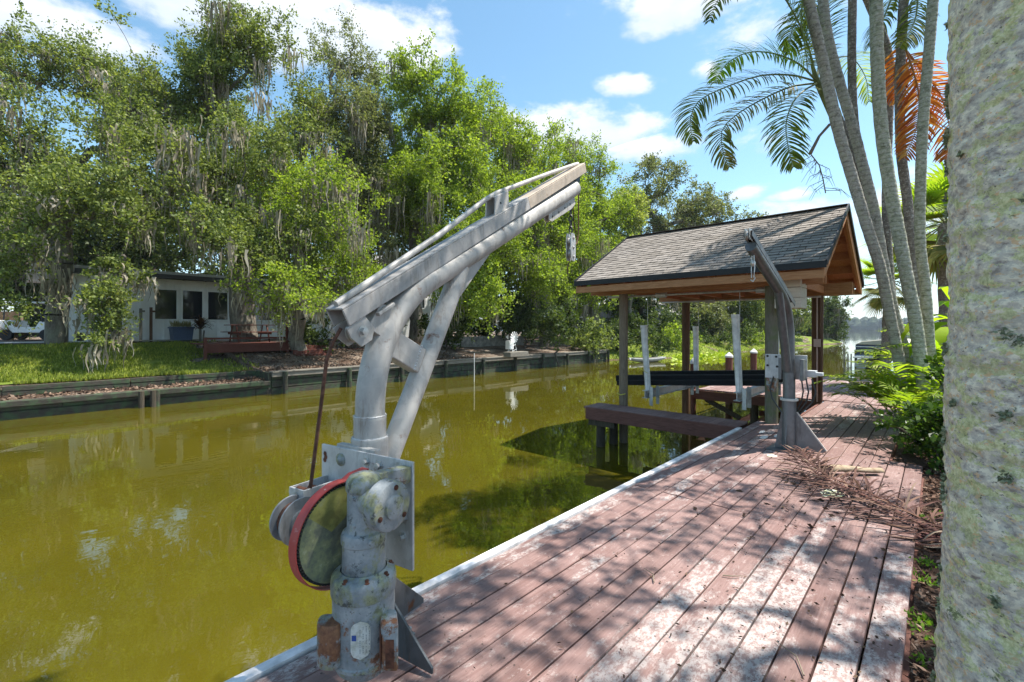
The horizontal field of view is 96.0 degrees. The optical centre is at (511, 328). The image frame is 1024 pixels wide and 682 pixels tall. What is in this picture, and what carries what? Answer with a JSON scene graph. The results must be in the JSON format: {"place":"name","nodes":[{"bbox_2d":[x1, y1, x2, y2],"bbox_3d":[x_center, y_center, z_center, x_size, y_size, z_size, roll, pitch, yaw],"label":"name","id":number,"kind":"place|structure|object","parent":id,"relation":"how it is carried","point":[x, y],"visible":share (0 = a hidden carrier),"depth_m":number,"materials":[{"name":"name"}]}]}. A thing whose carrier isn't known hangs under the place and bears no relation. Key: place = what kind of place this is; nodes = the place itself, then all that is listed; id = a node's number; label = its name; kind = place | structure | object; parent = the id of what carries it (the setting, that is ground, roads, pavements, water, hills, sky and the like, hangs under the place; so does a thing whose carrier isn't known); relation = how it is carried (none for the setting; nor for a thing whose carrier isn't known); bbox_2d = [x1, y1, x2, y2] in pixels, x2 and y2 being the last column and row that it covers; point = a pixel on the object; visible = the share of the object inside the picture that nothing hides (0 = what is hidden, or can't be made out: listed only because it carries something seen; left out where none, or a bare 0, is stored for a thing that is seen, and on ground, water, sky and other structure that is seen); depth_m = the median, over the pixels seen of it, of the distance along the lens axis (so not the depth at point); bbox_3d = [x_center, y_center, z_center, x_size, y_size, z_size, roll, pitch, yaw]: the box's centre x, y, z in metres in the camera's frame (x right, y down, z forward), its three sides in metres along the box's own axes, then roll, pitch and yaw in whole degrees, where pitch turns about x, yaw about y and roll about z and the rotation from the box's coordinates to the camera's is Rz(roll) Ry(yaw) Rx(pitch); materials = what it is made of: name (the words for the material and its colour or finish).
{"place":"outdoors","nodes":[
{"label":"outdoors","id":0,"kind":"place"},
{"bbox_2d":[0,342,194,384],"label":"lawn","id":1,"kind":"structure","parent":0,"point":[155,360],"depth_m":16.26,"materials":[{"name":"green plant"}]},
{"bbox_2d":[54,246,159,373],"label":"live oak","id":2,"kind":"object","parent":1,"relation":"on","point":[115,278],"visible":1,"depth_m":14.62,"materials":[{"name":"green plant"}]},
{"bbox_2d":[0,339,198,342],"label":"path","id":3,"kind":"structure","parent":0,"point":[88,341],"depth_m":18.28,"materials":[{"name":"concrete"}]},
{"bbox_2d":[168,320,194,340],"bbox_3d":[-14.906,0.053,20.682,0.879,0.993,1.113,0,0,43],"label":"planter","id":4,"kind":"object","parent":3,"relation":"on","point":[177,332],"visible":0.97,"depth_m":20.52,"materials":[{"name":"ceramic"}]},
{"bbox_2d":[0,331,842,400],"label":"ground","id":5,"kind":"structure","parent":0,"point":[494,351],"depth_m":20.00,"materials":[{"name":"soil"}]},
{"bbox_2d":[0,312,22,319],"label":"wood fence","id":6,"kind":"object","parent":5,"relation":"on","point":[8,315],"visible":0.16,"depth_m":27.27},
{"bbox_2d":[0,301,45,339],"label":"golf cart","id":7,"kind":"object","parent":5,"relation":"on","point":[12,330],"visible":0.51,"depth_m":22.03,"materials":[{"name":"white"}]},
{"bbox_2d":[0,140,137,336],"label":"oak tree","id":8,"kind":"object","parent":5,"relation":"on","point":[17,287],"visible":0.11,"depth_m":32.65,"materials":[{"name":"green plant"}]},
{"bbox_2d":[0,0,222,343],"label":"live oak","id":9,"kind":"object","parent":5,"relation":"on","point":[46,195],"visible":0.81,"depth_m":16.48,"materials":[{"name":"green plant"}]},
{"bbox_2d":[2,142,226,297],"bbox_3d":[-30.416,-6.185,35.994,18.382,13.773,15.640,0,0,43],"label":"oak tree","id":10,"kind":"object","parent":5,"relation":"on","point":[156,260],"visible":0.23,"depth_m":33.72,"materials":[{"name":"green plant"}]},
{"bbox_2d":[0,380,269,420],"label":"seawall","id":11,"kind":"object","parent":5,"relation":"on","point":[36,407],"visible":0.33,"depth_m":12.71,"materials":[{"name":"black wood"}]},
{"bbox_2d":[0,370,270,395],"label":"retaining wall","id":12,"kind":"structure","parent":5,"relation":"on","point":[60,387],"depth_m":13.79,"materials":[{"name":"concrete"}]},
{"bbox_2d":[149,307,154,341],"bbox_3d":[-15.834,-0.160,20.287,0.110,1.520,0.190,0,0,43],"label":"yard post","id":13,"kind":"object","parent":5,"relation":"on","point":[151,310],"visible":0.94,"depth_m":20.24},
{"bbox_2d":[8,0,364,341],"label":"live oak","id":14,"kind":"object","parent":5,"relation":"on","point":[207,165],"visible":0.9,"depth_m":18.33,"materials":[{"name":"green plant"}]},
{"bbox_2d":[27,263,349,341],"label":"white house","id":15,"kind":"structure","parent":5,"relation":"on","point":[181,297],"depth_m":21.43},
{"bbox_2d":[153,288,177,320],"bbox_3d":[-15.854,-1.090,21.107,0.070,1.480,0.940,0,0,43],"label":"window","id":16,"kind":"structure","parent":15,"relation":"in","point":[166,308],"depth_m":21.12,"materials":[{"name":"white"}]},
{"bbox_2d":[181,289,203,320],"bbox_3d":[-15.156,-1.090,21.864,0.070,1.480,0.920,0,0,43],"label":"window","id":17,"kind":"structure","parent":15,"relation":"in","point":[192,301],"depth_m":21.83,"materials":[{"name":"white"}]},
{"bbox_2d":[206,290,228,320],"bbox_3d":[-14.447,-1.090,22.632,0.070,1.480,0.970,0,0,43],"label":"window","id":18,"kind":"structure","parent":15,"relation":"in","point":[217,312],"depth_m":22.61,"materials":[{"name":"white"}]},
{"bbox_2d":[255,293,272,321],"bbox_3d":[-13.013,-1.090,24.186,0.070,1.480,0.840,0,0,43],"label":"window","id":19,"kind":"structure","parent":15,"relation":"in","point":[257,309],"depth_m":24.13,"materials":[{"name":"white"}]},
{"bbox_2d":[188,315,213,341],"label":"potted plant","id":20,"kind":"object","parent":5,"relation":"on","point":[200,323],"visible":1,"depth_m":20.72,"materials":[{"name":"green plant"}]},
{"bbox_2d":[0,340,478,400],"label":"leaf litter","id":21,"kind":"object","parent":5,"relation":"on","point":[149,386],"visible":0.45,"depth_m":16.30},
{"bbox_2d":[161,152,330,281],"bbox_3d":[-18.551,-6.836,35.854,12.670,15.018,13.936,0,0,43],"label":"oak tree","id":22,"kind":"object","parent":5,"relation":"on","point":[209,272],"visible":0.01,"depth_m":32.35,"materials":[{"name":"green plant"}]},
{"bbox_2d":[190,322,331,359],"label":"garden deck","id":23,"kind":"structure","parent":5,"relation":"on","point":[227,347],"depth_m":18.78,"materials":[{"name":"red wood"}]},
{"bbox_2d":[228,324,276,342],"bbox_3d":[-11.421,0.232,20.064,1.680,0.773,1.800,0,0,43],"label":"picnic table","id":24,"kind":"object","parent":23,"relation":"on","point":[261,332],"visible":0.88,"depth_m":20.05,"materials":[{"name":"red wood"}]},
{"bbox_2d":[214,143,398,352],"bbox_3d":[-7.646,-2.968,18.153,6.359,8.447,6.557,0,0,14],"label":"live oak","id":25,"kind":"object","parent":5,"relation":"on","point":[288,296],"visible":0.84,"depth_m":17.58,"materials":[{"name":"green plant"}]},
{"bbox_2d":[271,302,356,352],"bbox_3d":[-8.875,0.223,20.918,3.430,3.082,3.855,0,0,7],"label":"shrub","id":26,"kind":"object","parent":5,"relation":"on","point":[311,336],"visible":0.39,"depth_m":20.59,"materials":[{"name":"green plant"}]},
{"bbox_2d":[289,4,437,297],"bbox_3d":[-7.749,-8.386,24.622,8.017,18.251,8.188,0,0,43],"label":"live oak","id":27,"kind":"object","parent":5,"relation":"on","point":[358,129],"visible":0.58,"depth_m":23.83,"materials":[{"name":"green plant"}]},
{"bbox_2d":[322,249,438,336],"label":"white cottage","id":28,"kind":"structure","parent":5,"relation":"on","point":[425,303],"depth_m":32.31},
{"bbox_2d":[0,338,764,383],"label":"lawn grass","id":29,"kind":"structure","parent":5,"relation":"on","point":[48,373],"depth_m":15.62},
{"bbox_2d":[310,128,454,293],"bbox_3d":[-10.165,-7.543,36.337,13.637,17.422,13.302,0,0,-26],"label":"oak tree","id":30,"kind":"object","parent":5,"relation":"on","point":[405,240],"depth_m":34.33,"materials":[{"name":"green plant"}]},
{"bbox_2d":[269,350,609,393],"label":"seawall","id":31,"kind":"object","parent":5,"relation":"on","point":[287,381],"visible":0.34,"depth_m":20.94,"materials":[{"name":"black wood"}]},
{"bbox_2d":[505,331,517,350],"bbox_3d":[-0.086,0.822,24.566,0.715,1.301,0.598,0,0,43],"label":"statue","id":32,"kind":"object","parent":31,"relation":"on","point":[509,345],"visible":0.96,"depth_m":24.45,"materials":[{"name":"white"}]},
{"bbox_2d":[503,351,527,356],"bbox_3d":[0.214,1.345,24.017,0.500,0.250,1.400,0,0,43],"label":"dock box","id":33,"kind":"object","parent":31,"relation":"on","point":[515,354],"visible":1,"depth_m":23.67,"materials":[{"name":"grey plastic"}]},
{"bbox_2d":[358,28,535,341],"bbox_3d":[-3.012,-7.839,25.514,10.836,17.453,9.784,0,0,43],"label":"broadleaf tree","id":34,"kind":"object","parent":5,"relation":"on","point":[433,166],"visible":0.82,"depth_m":24.54,"materials":[{"name":"green plant"}]},
{"bbox_2d":[416,311,480,349],"bbox_3d":[-3.895,0.174,25.935,4.021,2.698,3.050,0,0,43],"label":"shrub","id":35,"kind":"object","parent":5,"relation":"on","point":[425,321],"visible":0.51,"depth_m":25.55,"materials":[{"name":"green plant"}]},
{"bbox_2d":[442,336,523,346],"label":"garden wall","id":36,"kind":"structure","parent":5,"relation":"on","point":[480,341],"depth_m":29.16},
{"bbox_2d":[457,295,512,336],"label":"shrub","id":37,"kind":"object","parent":5,"relation":"on","point":[482,333],"visible":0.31,"depth_m":33.39,"materials":[{"name":"green plant"}]},
{"bbox_2d":[429,120,556,335],"bbox_3d":[-2.272,-7.938,39.252,13.560,18.118,13.657,0,0,14],"label":"oak tree","id":38,"kind":"object","parent":5,"relation":"on","point":[515,288],"visible":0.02,"depth_m":37.10,"materials":[{"name":"green plant"}]},
{"bbox_2d":[488,292,565,347],"bbox_3d":[0.865,-0.506,30.228,4.311,3.760,4.786,0,0,43],"label":"shrub","id":39,"kind":"object","parent":5,"relation":"on","point":[520,317],"visible":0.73,"depth_m":29.32,"materials":[{"name":"green plant"}]},
{"bbox_2d":[449,99,618,346],"bbox_3d":[1.659,-7.214,30.477,9.542,17.156,14.067,0,0,43],"label":"broadleaf tree","id":40,"kind":"object","parent":5,"relation":"on","point":[543,269],"visible":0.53,"depth_m":28.95,"materials":[{"name":"green plant"}]},
{"bbox_2d":[497,196,618,338],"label":"oak tree","id":41,"kind":"object","parent":5,"relation":"on","point":[580,318],"visible":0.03,"depth_m":43.78,"materials":[{"name":"green plant"}]},
{"bbox_2d":[560,313,618,358],"bbox_3d":[5.034,0.516,30.839,4.039,3.180,4.075,0,0,43],"label":"shrub","id":42,"kind":"object","parent":5,"relation":"on","point":[593,342],"visible":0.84,"depth_m":30.34,"materials":[{"name":"green plant"}]},
{"bbox_2d":[548,129,642,341],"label":"broadleaf tree","id":43,"kind":"object","parent":5,"relation":"on","point":[592,307],"visible":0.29,"depth_m":35.67,"materials":[{"name":"green plant"}]},
{"bbox_2d":[600,318,649,350],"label":"shrub","id":44,"kind":"object","parent":5,"relation":"on","point":[616,328],"visible":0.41,"depth_m":33.55,"materials":[{"name":"green plant"}]},
{"bbox_2d":[603,183,654,339],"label":"camphor tree","id":45,"kind":"object","parent":5,"relation":"on","point":[639,201],"visible":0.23,"depth_m":39.16,"materials":[{"name":"green plant"}]},
{"bbox_2d":[604,305,657,342],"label":"shrub","id":46,"kind":"object","parent":5,"relation":"on","point":[632,316],"visible":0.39,"depth_m":37.82,"materials":[{"name":"green plant"}]},
{"bbox_2d":[605,297,691,337],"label":"live oak","id":47,"kind":"object","parent":5,"relation":"on","point":[639,304],"visible":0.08,"depth_m":42.84,"materials":[{"name":"green plant"}]},
{"bbox_2d":[599,300,701,335],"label":"tree","id":48,"kind":"object","parent":5,"relation":"on","point":[602,313],"visible":0.04,"depth_m":47.68,"materials":[{"name":"plant"}]},
{"bbox_2d":[611,149,725,236],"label":"live oak","id":49,"kind":"object","parent":5,"relation":"on","point":[685,214],"visible":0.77,"depth_m":52.82,"materials":[{"name":"green plant"}]},
{"bbox_2d":[638,190,745,331],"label":"live oak","id":50,"kind":"object","parent":5,"relation":"on","point":[709,214],"visible":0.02,"depth_m":56.17,"materials":[{"name":"green plant"}]},
{"bbox_2d":[655,298,735,337],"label":"live oak","id":51,"kind":"object","parent":5,"relation":"on","point":[712,310],"visible":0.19,"depth_m":45.55,"materials":[{"name":"green plant"}]},
{"bbox_2d":[678,307,716,341],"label":"shrub","id":52,"kind":"object","parent":5,"relation":"on","point":[707,323],"visible":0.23,"depth_m":44.08,"materials":[{"name":"green plant"}]},
{"bbox_2d":[708,317,761,344],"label":"shrub","id":53,"kind":"object","parent":5,"relation":"on","point":[746,332],"visible":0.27,"depth_m":46.74,"materials":[{"name":"green plant"}]},
{"bbox_2d":[717,300,764,340],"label":"live oak","id":54,"kind":"object","parent":5,"relation":"on","point":[752,310],"visible":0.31,"depth_m":51.61,"materials":[{"name":"green plant"}]},
{"bbox_2d":[736,204,766,300],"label":"live oak","id":55,"kind":"object","parent":5,"relation":"on","point":[748,215],"visible":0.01,"depth_m":63.23,"materials":[{"name":"green plant"}]},
{"bbox_2d":[795,295,854,342],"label":"live oak","id":56,"kind":"object","parent":5,"relation":"on","point":[835,313],"visible":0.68,"depth_m":67.21,"materials":[{"name":"green plant"}]},
{"bbox_2d":[0,329,909,681],"bbox_3d":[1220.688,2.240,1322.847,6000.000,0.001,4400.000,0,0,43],"label":"water","id":57,"kind":"structure","parent":0,"point":[140,545],"depth_m":6.13,"materials":[{"name":"liquid"}]},
{"bbox_2d":[138,390,155,407],"bbox_3d":[-10.313,2.635,13.037,0.138,1.730,0.406,0,0,43],"label":"mooring post pair","id":58,"kind":"object","parent":57,"relation":"in","point":[141,398],"visible":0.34,"depth_m":13.00},
{"bbox_2d":[520,298,594,365],"bbox_3d":[2.541,0.266,26.902,3.537,4.301,3.500,0,0,43],"label":"shrub","id":59,"kind":"object","parent":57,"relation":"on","point":[554,319],"visible":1,"depth_m":26.72,"materials":[{"name":"green plant"}]},
{"bbox_2d":[224,376,924,681],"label":"boat dock","id":60,"kind":"object","parent":57,"relation":"in","point":[519,612],"visible":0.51,"depth_m":2.71,"materials":[{"name":"brown"}]},
{"bbox_2d":[269,162,586,681],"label":"davit","id":61,"kind":"object","parent":60,"relation":"on","point":[342,527],"visible":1,"depth_m":2.07,"materials":[{"name":"metal"}]},
{"bbox_2d":[444,450,921,681],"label":"leaf litter","id":62,"kind":"object","parent":60,"relation":"on","point":[813,657],"visible":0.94,"depth_m":2.49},
{"bbox_2d":[743,228,826,454],"bbox_3d":[3.073,0.250,5.282,0.689,2.500,1.964,0,0,45],"label":"davit","id":63,"kind":"object","parent":60,"relation":"on","point":[787,365],"visible":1,"depth_m":5.62,"materials":[{"name":"metal"}]},
{"bbox_2d":[693,451,910,578],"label":"leaf litter","id":64,"kind":"object","parent":60,"relation":"on","point":[809,525],"visible":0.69,"depth_m":3.99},
{"bbox_2d":[821,465,884,472],"bbox_3d":[3.477,1.444,4.711,0.595,0.091,0.113,0,0,0],"label":"palm boot","id":65,"kind":"object","parent":60,"relation":"on","point":[845,468],"visible":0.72,"depth_m":4.67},
{"bbox_2d":[765,445,943,547],"bbox_3d":[3.035,1.309,3.936,1.003,0.366,2.056,0,0,-4],"label":"dead palm frond","id":66,"kind":"object","parent":60,"relation":"on","point":[803,453],"visible":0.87,"depth_m":3.89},
{"bbox_2d":[629,356,665,361],"bbox_3d":[8.980,2.087,30.500,3.000,0.345,0.680,0,0,-27],"label":"old rowboat","id":67,"kind":"object","parent":57,"relation":"on","point":[652,359],"visible":0.78,"depth_m":30.25,"materials":[{"name":"grey wood"}]},
{"bbox_2d":[584,403,747,446],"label":"finger walkway","id":68,"kind":"structure","parent":57,"relation":"in","point":[602,416],"depth_m":7.99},
{"bbox_2d":[690,358,695,414],"bbox_3d":[4.591,2.625,11.684,0.161,3.750,0.161,0,0,43],"label":"mooring piling","id":69,"kind":"object","parent":57,"relation":"in","point":[692,406],"visible":0.29,"depth_m":11.63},
{"bbox_2d":[671,350,731,364],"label":"water plants","id":70,"kind":"object","parent":57,"relation":"on","point":[707,355],"visible":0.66,"depth_m":33.55,"materials":[{"name":"green plant"}]},
{"bbox_2d":[491,316,938,329],"bbox_3d":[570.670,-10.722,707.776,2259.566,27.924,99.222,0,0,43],"label":"woods","id":71,"kind":"object","parent":57,"relation":"on","point":[862,323],"visible":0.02,"depth_m":688.85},
{"bbox_2d":[574,203,863,442],"bbox_3d":[4.205,1.191,9.224,4.146,6.618,4.344,0,0,43],"label":"boathouse","id":72,"kind":"object","parent":57,"relation":"in","point":[815,250],"visible":0.88,"depth_m":8.35,"materials":[{"name":"brown wood"}]},
{"bbox_2d":[608,287,820,409],"bbox_3d":[4.026,0.410,9.416,3.454,2.180,2.700,0,0,43],"label":"boat lift","id":73,"kind":"object","parent":72,"relation":"hanging from","point":[738,377],"visible":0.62,"depth_m":8.93,"materials":[{"name":"metal"}]},
{"bbox_2d":[775,279,806,308],"bbox_3d":[4.247,-0.530,7.021,0.340,0.460,0.440,0,0,43],"label":"motor housing","id":74,"kind":"object","parent":72,"relation":"attached to","point":[797,289],"visible":0.52,"depth_m":6.81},
{"bbox_2d":[725,352,732,404],"bbox_3d":[6.410,2.605,13.611,0.230,3.790,0.230,0,0,43],"label":"mooring piling","id":75,"kind":"object","parent":57,"relation":"in","point":[728,360],"visible":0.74,"depth_m":13.54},
{"bbox_2d":[750,349,756,369],"bbox_3d":[8.151,2.595,15.542,0.230,3.810,0.230,0,0,43],"label":"mooring piling","id":76,"kind":"object","parent":57,"relation":"in","point":[753,359],"visible":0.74,"depth_m":15.46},
{"bbox_2d":[853,339,910,367],"bbox_3d":[22.325,1.590,26.999,6.463,1.920,2.440,0,0,-39],"label":"pontoon boat","id":77,"kind":"object","parent":57,"relation":"on","point":[862,345],"visible":0.31,"depth_m":25.88,"materials":[{"name":"metal"}]},
{"bbox_2d":[0,0,949,321],"label":"sky","id":78,"kind":"structure","parent":0,"point":[621,69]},
{"bbox_2d":[551,335,841,358],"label":"grass bank","id":79,"kind":"structure","parent":0,"point":[799,342],"depth_m":37.15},
{"bbox_2d":[628,324,678,356],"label":"shrub","id":80,"kind":"object","parent":79,"relation":"on","point":[660,343],"visible":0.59,"depth_m":35.03,"materials":[{"name":"green plant"}]},
{"bbox_2d":[637,305,696,337],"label":"shrub","id":81,"kind":"object","parent":79,"relation":"on","point":[666,318],"visible":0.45,"depth_m":41.43,"materials":[{"name":"green plant"}]},
{"bbox_2d":[649,317,704,353],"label":"shrub","id":82,"kind":"object","parent":79,"relation":"on","point":[673,336],"visible":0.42,"depth_m":36.55,"materials":[{"name":"green plant"}]},
{"bbox_2d":[699,328,732,352],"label":"shrub","id":83,"kind":"object","parent":79,"relation":"on","point":[707,339],"visible":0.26,"depth_m":41.86,"materials":[{"name":"green plant"}]},
{"bbox_2d":[740,330,764,345],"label":"shrub","id":84,"kind":"object","parent":79,"relation":"on","point":[756,338],"visible":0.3,"depth_m":48.61,"materials":[{"name":"green plant"}]},
{"bbox_2d":[763,298,824,341],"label":"live oak","id":85,"kind":"object","parent":79,"relation":"on","point":[799,316],"visible":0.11,"depth_m":60.20,"materials":[{"name":"green plant"}]},
{"bbox_2d":[891,429,946,681],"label":"mulch ground","id":86,"kind":"structure","parent":0,"point":[909,458],"depth_m":2.75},
{"bbox_2d":[671,0,938,199],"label":"palm tree","id":87,"kind":"object","parent":86,"relation":"on","point":[801,29],"visible":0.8,"depth_m":6.97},
{"bbox_2d":[847,0,859,128],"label":"palm tree","id":88,"kind":"object","parent":86,"relation":"on","point":[851,57],"visible":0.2,"depth_m":7.45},
{"bbox_2d":[803,0,911,426],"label":"palm tree","id":89,"kind":"object","parent":86,"relation":"on","point":[851,174],"visible":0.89,"depth_m":6.69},
{"bbox_2d":[817,0,914,391],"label":"palm tree","id":90,"kind":"object","parent":86,"relation":"on","point":[854,132],"visible":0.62,"depth_m":7.03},
{"bbox_2d":[809,360,944,438],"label":"areca palm","id":91,"kind":"object","parent":86,"relation":"on","point":[886,388],"visible":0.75,"depth_m":6.57,"materials":[{"name":"green plant"}]},
{"bbox_2d":[862,0,895,292],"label":"palm tree","id":92,"kind":"object","parent":86,"relation":"on","point":[885,221],"visible":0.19,"depth_m":7.92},
{"bbox_2d":[848,255,937,375],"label":"fan palm","id":93,"kind":"object","parent":86,"relation":"on","point":[875,304],"visible":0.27,"depth_m":13.94,"materials":[{"name":"green plant"}]},
{"bbox_2d":[852,329,944,368],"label":"areca palm","id":94,"kind":"object","parent":86,"relation":"on","point":[879,352],"visible":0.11,"depth_m":7.34,"materials":[{"name":"green plant"}]},
{"bbox_2d":[869,0,932,406],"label":"palm tree","id":95,"kind":"object","parent":86,"relation":"on","point":[891,195],"visible":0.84,"depth_m":6.50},
{"bbox_2d":[859,161,949,326],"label":"fan palm","id":96,"kind":"object","parent":86,"relation":"on","point":[937,188],"visible":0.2,"depth_m":11.03,"materials":[{"name":"green plant"}]},
{"bbox_2d":[873,354,945,474],"bbox_3d":[5.126,1.002,5.418,1.373,1.371,2.158,0,0,43],"label":"shrub","id":97,"kind":"object","parent":86,"relation":"on","point":[925,422],"visible":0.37,"depth_m":5.25,"materials":[{"name":"green plant"}]},
{"bbox_2d":[885,0,949,399],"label":"palm tree","id":98,"kind":"object","parent":86,"relation":"on","point":[903,73],"visible":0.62,"depth_m":7.19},
{"bbox_2d":[892,163,942,243],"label":"fan palm","id":99,"kind":"object","parent":86,"relation":"on","point":[933,237],"visible":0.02,"depth_m":14.88,"materials":[{"name":"green plant"}]},
{"bbox_2d":[886,286,949,362],"bbox_3d":[7.055,0.331,7.201,2.097,2.339,2.102,0,0,43],"label":"banana plant","id":100,"kind":"object","parent":86,"relation":"on","point":[941,333],"visible":0.06,"depth_m":7.12,"materials":[{"name":"green plant"}]},
{"bbox_2d":[904,606,934,628],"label":"weed","id":101,"kind":"object","parent":86,"relation":"on","point":[925,617],"visible":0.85,"depth_m":2.40,"materials":[{"name":"green plant"}]},
{"bbox_2d":[907,620,934,643],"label":"weed","id":102,"kind":"object","parent":86,"relation":"on","point":[922,624],"visible":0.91,"depth_m":2.31,"materials":[{"name":"green plant"}]},
{"bbox_2d":[909,651,935,678],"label":"weed","id":103,"kind":"object","parent":86,"relation":"on","point":[921,656],"visible":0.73,"depth_m":2.10,"materials":[{"name":"green plant"}]},
{"bbox_2d":[908,555,940,569],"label":"weed","id":104,"kind":"object","parent":86,"relation":"on","point":[925,561],"visible":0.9,"depth_m":2.97,"materials":[{"name":"green plant"}]},
{"bbox_2d":[903,456,946,681],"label":"mulch chips","id":105,"kind":"object","parent":86,"relation":"on","point":[915,664],"visible":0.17,"depth_m":2.71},
{"bbox_2d":[913,566,939,586],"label":"weed","id":106,"kind":"object","parent":86,"relation":"on","point":[922,580],"visible":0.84,"depth_m":2.76,"materials":[{"name":"green plant"}]},
{"bbox_2d":[914,0,939,402],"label":"palm tree","id":107,"kind":"object","parent":86,"relation":"on","point":[921,256],"visible":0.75,"depth_m":6.70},
{"bbox_2d":[929,0,1023,681],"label":"palm tree","id":108,"kind":"object","parent":86,"relation":"on","point":[979,630],"visible":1,"depth_m":1.22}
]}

